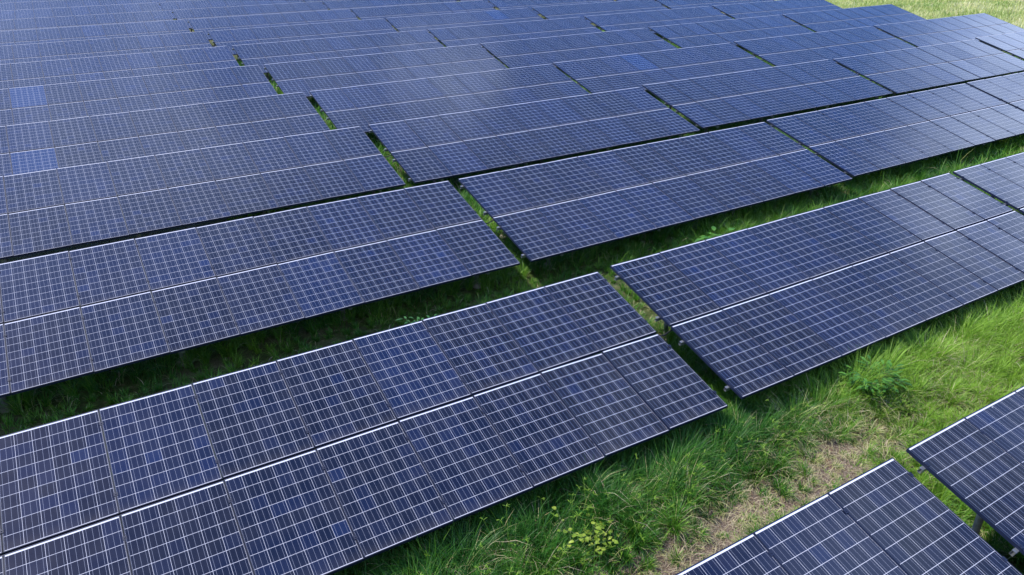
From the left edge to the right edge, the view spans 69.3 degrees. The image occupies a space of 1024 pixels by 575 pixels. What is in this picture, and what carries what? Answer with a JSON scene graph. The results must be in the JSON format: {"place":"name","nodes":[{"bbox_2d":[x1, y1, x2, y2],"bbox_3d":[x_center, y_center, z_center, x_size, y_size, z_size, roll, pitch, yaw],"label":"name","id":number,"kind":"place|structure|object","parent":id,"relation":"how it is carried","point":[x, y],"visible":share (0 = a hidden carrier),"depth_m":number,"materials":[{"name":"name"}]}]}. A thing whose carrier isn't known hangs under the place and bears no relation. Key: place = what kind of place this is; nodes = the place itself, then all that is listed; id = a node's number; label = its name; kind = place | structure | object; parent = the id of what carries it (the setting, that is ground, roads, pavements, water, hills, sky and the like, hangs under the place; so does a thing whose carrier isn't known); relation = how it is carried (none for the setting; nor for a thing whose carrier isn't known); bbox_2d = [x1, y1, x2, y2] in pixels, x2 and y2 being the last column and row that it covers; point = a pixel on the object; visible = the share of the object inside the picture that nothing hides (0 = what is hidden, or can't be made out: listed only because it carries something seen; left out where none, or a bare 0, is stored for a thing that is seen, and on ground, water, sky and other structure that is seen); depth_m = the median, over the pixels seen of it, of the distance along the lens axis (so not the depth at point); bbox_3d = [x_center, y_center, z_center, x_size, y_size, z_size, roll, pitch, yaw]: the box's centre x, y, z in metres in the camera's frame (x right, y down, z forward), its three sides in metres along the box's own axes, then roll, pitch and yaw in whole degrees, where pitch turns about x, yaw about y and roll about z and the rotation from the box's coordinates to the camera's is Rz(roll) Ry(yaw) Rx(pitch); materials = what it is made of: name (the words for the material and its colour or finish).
{"place":"outdoors","nodes":[
{"label":"outdoors","id":0,"kind":"place"},
{"bbox_2d":[0,0,1023,574],"bbox_3d":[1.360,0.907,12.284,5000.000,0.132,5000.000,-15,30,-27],"label":"ground","id":1,"kind":"structure","parent":0,"point":[340,336],"depth_m":10.79,"materials":[{"name":"soil"}]},
{"bbox_2d":[0,0,52,2],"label":"solar table","id":2,"kind":"object","parent":1,"relation":"on","point":[6,1],"visible":0.02,"depth_m":53.62,"materials":[{"name":"glass"}]},
{"bbox_2d":[0,0,147,11],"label":"solar table","id":3,"kind":"object","parent":1,"relation":"on","point":[39,4],"visible":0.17,"depth_m":50.75,"materials":[{"name":"glass"}]},
{"bbox_2d":[0,2,159,23],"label":"solar table","id":4,"kind":"object","parent":1,"relation":"on","point":[67,11],"visible":0.32,"depth_m":46.84,"materials":[{"name":"glass"}]},
{"bbox_2d":[0,10,172,31],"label":"solar table","id":5,"kind":"object","parent":1,"relation":"on","point":[69,21],"visible":0.43,"depth_m":42.55,"materials":[{"name":"glass"}]},
{"bbox_2d":[0,20,189,50],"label":"solar table","id":6,"kind":"object","parent":1,"relation":"on","point":[31,36],"visible":0.44,"depth_m":38.26,"materials":[{"name":"glass"}]},
{"bbox_2d":[0,31,211,76],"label":"solar table","id":7,"kind":"object","parent":1,"relation":"on","point":[18,53],"visible":0.45,"depth_m":33.85,"materials":[{"name":"glass"}]},
{"bbox_2d":[0,46,238,91],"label":"solar table","id":8,"kind":"object","parent":1,"relation":"on","point":[24,74],"visible":0.58,"depth_m":29.54,"materials":[{"name":"glass"}]},
{"bbox_2d":[0,65,277,125],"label":"solar table","id":9,"kind":"object","parent":1,"relation":"on","point":[26,104],"visible":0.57,"depth_m":25.15,"materials":[{"name":"glass"}]},
{"bbox_2d":[0,92,329,183],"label":"solar table","id":10,"kind":"object","parent":1,"relation":"on","point":[26,147],"visible":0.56,"depth_m":20.68,"materials":[{"name":"glass"}]},
{"bbox_2d":[150,0,191,10],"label":"solar table","id":11,"kind":"object","parent":1,"relation":"on","point":[158,5],"visible":0.02,"depth_m":53.30,"materials":[{"name":"glass"}]},
{"bbox_2d":[0,126,405,262],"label":"solar table","id":12,"kind":"object","parent":1,"relation":"on","point":[157,192],"visible":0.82,"depth_m":16.55,"materials":[{"name":"glass"}]},
{"bbox_2d":[159,0,302,19],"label":"solar table","id":13,"kind":"object","parent":1,"relation":"on","point":[177,5],"visible":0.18,"depth_m":50.52,"materials":[{"name":"glass"}]},
{"bbox_2d":[172,1,327,31],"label":"solar table","id":14,"kind":"object","parent":1,"relation":"on","point":[185,15],"visible":0.34,"depth_m":46.69,"materials":[{"name":"glass"}]},
{"bbox_2d":[0,181,519,412],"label":"solar table","id":15,"kind":"object","parent":1,"relation":"on","point":[213,283],"visible":0.95,"depth_m":12.39,"materials":[{"name":"glass"}]},
{"bbox_2d":[187,9,358,46],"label":"solar table","id":16,"kind":"object","parent":1,"relation":"on","point":[205,25],"visible":0.52,"depth_m":42.39,"materials":[{"name":"glass"}]},
{"bbox_2d":[207,18,396,60],"bbox_3d":[-10.357,-12.498,38.036,9.376,1.655,2.948,-15,30,-27],"label":"solar table","id":17,"kind":"object","parent":1,"relation":"on","point":[228,38],"visible":0.48,"depth_m":37.96,"materials":[{"name":"glass"}]},
{"bbox_2d":[303,0,330,8],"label":"solar table","id":18,"kind":"object","parent":1,"relation":"on","point":[317,0],"visible":0.01,"depth_m":53.24,"materials":[{"name":"glass"}]},
{"bbox_2d":[232,30,443,81],"bbox_3d":[-7.545,-10.399,33.801,9.376,1.656,2.948,-15,30,-27],"label":"solar table","id":19,"kind":"object","parent":1,"relation":"on","point":[260,55],"visible":0.56,"depth_m":33.63,"materials":[{"name":"glass"}]},
{"bbox_2d":[0,271,727,574],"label":"solar table","id":20,"kind":"object","parent":1,"relation":"on","point":[334,458],"visible":0.96,"depth_m":8.52,"materials":[{"name":"glass"}]},
{"bbox_2d":[264,44,507,99],"bbox_3d":[-4.734,-8.299,29.566,9.376,1.656,2.949,-15,30,-27],"label":"solar table","id":21,"kind":"object","parent":1,"relation":"on","point":[305,77],"visible":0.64,"depth_m":29.25,"materials":[{"name":"glass"}]},
{"bbox_2d":[322,0,456,16],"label":"solar table","id":22,"kind":"object","parent":1,"relation":"on","point":[339,4],"visible":0.34,"depth_m":50.42,"materials":[{"name":"glass"}]},
{"bbox_2d":[395,314,436,323],"bbox_3d":[-1.468,0.677,12.337,0.670,0.403,0.837,20,33,34],"label":"fern weed","id":23,"kind":"object","parent":1,"relation":"on","point":[414,320],"visible":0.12,"depth_m":12.37,"materials":[{"name":"green plant"}]},
{"bbox_2d":[351,0,495,25],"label":"solar table","id":24,"kind":"object","parent":1,"relation":"on","point":[384,12],"visible":0.47,"depth_m":46.77,"materials":[{"name":"glass"}]},
{"bbox_2d":[309,64,589,134],"bbox_3d":[-1.779,-6.092,25.116,9.376,1.657,2.949,-15,30,-27],"label":"solar table","id":25,"kind":"object","parent":1,"relation":"on","point":[363,107],"visible":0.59,"depth_m":24.74,"materials":[{"name":"glass"}]},
{"bbox_2d":[385,8,544,36],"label":"solar table","id":26,"kind":"object","parent":1,"relation":"on","point":[418,22],"visible":0.54,"depth_m":42.36,"materials":[{"name":"glass"}]},
{"bbox_2d":[458,0,495,7],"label":"solar table","id":27,"kind":"object","parent":1,"relation":"on","point":[491,4],"visible":0.04,"depth_m":53.37,"materials":[{"name":"glass"}]},
{"bbox_2d":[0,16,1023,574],"bbox_3d":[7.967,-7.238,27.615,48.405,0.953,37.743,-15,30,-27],"label":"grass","id":28,"kind":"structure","parent":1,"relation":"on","point":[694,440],"depth_m":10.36,"materials":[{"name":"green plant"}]},
{"bbox_2d":[427,17,602,50],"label":"solar table","id":29,"kind":"object","parent":1,"relation":"on","point":[465,35],"visible":0.56,"depth_m":38.03,"materials":[{"name":"glass"}]},
{"bbox_2d":[368,87,699,183],"bbox_3d":[0.878,-4.142,21.183,9.376,1.656,2.949,-15,30,-27],"label":"solar table","id":30,"kind":"object","parent":1,"relation":"on","point":[441,147],"visible":0.86,"depth_m":20.62,"materials":[{"name":"glass"}]},
{"bbox_2d":[487,0,613,13],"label":"solar table","id":31,"kind":"object","parent":1,"relation":"on","point":[507,4],"visible":0.35,"depth_m":50.38,"materials":[{"name":"glass"}]},
{"bbox_2d":[480,28,677,67],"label":"solar table","id":32,"kind":"object","parent":1,"relation":"on","point":[530,52],"visible":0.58,"depth_m":33.63,"materials":[{"name":"glass"}]},
{"bbox_2d":[552,506,619,565],"bbox_3d":[0.837,2.745,8.151,0.735,0.346,0.684,-2,27,-3],"label":"creeping weed","id":33,"kind":"object","parent":1,"relation":"on","point":[596,531],"visible":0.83,"depth_m":8.05,"materials":[{"name":"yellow plant"}]},
{"bbox_2d":[531,0,667,27],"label":"solar table","id":34,"kind":"object","parent":1,"relation":"on","point":[582,10],"visible":0.52,"depth_m":46.85,"materials":[{"name":"glass"}]},
{"bbox_2d":[458,122,852,269],"bbox_3d":[3.566,-2.093,17.075,9.321,1.654,2.949,-15,30,-27],"label":"solar table","id":35,"kind":"object","parent":1,"relation":"on","point":[546,210],"visible":0.93,"depth_m":16.44,"materials":[{"name":"glass"}]},
{"bbox_2d":[584,6,732,34],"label":"solar table","id":36,"kind":"object","parent":1,"relation":"on","point":[625,21],"visible":0.53,"depth_m":42.53,"materials":[{"name":"glass"}]},
{"bbox_2d":[553,43,771,97],"bbox_3d":[6.288,-8.325,29.481,9.376,1.654,2.949,-15,30,-27],"label":"solar table","id":37,"kind":"object","parent":1,"relation":"on","point":[605,74],"visible":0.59,"depth_m":29.14,"materials":[{"name":"glass"}]},
{"bbox_2d":[655,0,773,13],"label":"solar table","id":38,"kind":"object","parent":1,"relation":"on","point":[673,4],"visible":0.38,"depth_m":50.39,"materials":[{"name":"glass"}]},
{"bbox_2d":[694,226,734,242],"bbox_3d":[4.296,-0.928,15.404,1.030,0.425,0.896,4,27,9],"label":"broadleaf weed","id":39,"kind":"object","parent":1,"relation":"on","point":[710,236],"visible":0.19,"depth_m":15.58,"materials":[{"name":"green plant"}]},
{"bbox_2d":[648,15,812,47],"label":"solar table","id":40,"kind":"object","parent":1,"relation":"on","point":[686,35],"visible":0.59,"depth_m":38.15,"materials":[{"name":"glass"}]},
{"bbox_2d":[569,409,927,574],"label":"dry straw","id":41,"kind":"object","parent":1,"relation":"on","point":[756,502],"visible":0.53,"depth_m":8.87,"materials":[{"name":"beige plant"}]},
{"bbox_2d":[642,59,892,132],"bbox_3d":[8.969,-6.424,25.644,9.284,1.656,2.949,-15,30,-27],"label":"solar table","id":42,"kind":"object","parent":1,"relation":"on","point":[707,102],"visible":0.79,"depth_m":25.14,"materials":[{"name":"glass"}]},
{"bbox_2d":[712,0,842,19],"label":"solar table","id":43,"kind":"object","parent":1,"relation":"on","point":[756,9],"visible":0.49,"depth_m":46.97,"materials":[{"name":"glass"}]},
{"bbox_2d":[610,173,1023,398],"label":"solar table","id":44,"kind":"object","parent":1,"relation":"on","point":[746,312],"visible":0.92,"depth_m":12.25,"materials":[{"name":"glass"}]},
{"bbox_2d":[734,26,914,65],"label":"solar table","id":45,"kind":"object","parent":1,"relation":"on","point":[831,45],"visible":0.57,"depth_m":33.69,"materials":[{"name":"glass"}]},
{"bbox_2d":[675,457,1022,574],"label":"solar table","id":46,"kind":"object","parent":1,"relation":"on","point":[892,516],"visible":1,"depth_m":6.80,"materials":[{"name":"glass"}]},
{"bbox_2d":[782,4,926,32],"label":"solar table","id":47,"kind":"object","parent":1,"relation":"on","point":[835,19],"visible":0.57,"depth_m":42.71,"materials":[{"name":"glass"}]},
{"bbox_2d":[838,355,911,399],"bbox_3d":[5.138,1.366,10.590,0.943,0.624,0.882,-15,30,-27],"label":"leafy weed","id":48,"kind":"object","parent":1,"relation":"on","point":[885,385],"visible":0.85,"depth_m":10.51,"materials":[{"name":"green plant"}]},
{"bbox_2d":[766,83,1023,183],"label":"solar table","id":49,"kind":"object","parent":1,"relation":"on","point":[862,138],"visible":0.9,"depth_m":20.85,"materials":[{"name":"glass"}]},
{"bbox_2d":[825,0,1023,28],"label":"meadow grass","id":50,"kind":"structure","parent":1,"relation":"on","point":[995,9],"depth_m":54.94,"materials":[{"name":"green plant"}]},
{"bbox_2d":[833,39,1023,95],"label":"solar table","id":51,"kind":"object","parent":1,"relation":"on","point":[906,71],"visible":0.82,"depth_m":29.39,"materials":[{"name":"glass"}]},
{"bbox_2d":[873,13,1023,46],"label":"solar table","id":52,"kind":"object","parent":1,"relation":"on","point":[920,33],"visible":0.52,"depth_m":38.17,"materials":[{"name":"glass"}]},
{"bbox_2d":[906,386,1023,556],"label":"solar table","id":53,"kind":"object","parent":1,"relation":"on","point":[974,461],"visible":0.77,"depth_m":7.69,"materials":[{"name":"glass"}]},
{"bbox_2d":[953,152,1023,213],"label":"solar table","id":54,"kind":"object","parent":1,"relation":"on","point":[1001,179],"visible":0.76,"depth_m":15.97,"materials":[{"name":"glass"}]},
{"bbox_2d":[966,72,1023,110],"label":"solar table","id":55,"kind":"object","parent":1,"relation":"on","point":[1008,89],"visible":0.76,"depth_m":24.43,"materials":[{"name":"glass"}]},
{"bbox_2d":[975,31,1023,59],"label":"solar table","id":56,"kind":"object","parent":1,"relation":"on","point":[1012,43],"visible":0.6,"depth_m":33.23,"materials":[{"name":"glass"}]},
{"bbox_2d":[417,297,1023,574],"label":"seeding grass","id":57,"kind":"structure","parent":0,"point":[916,440],"depth_m":9.24,"materials":[{"name":"green plant"}]}
]}

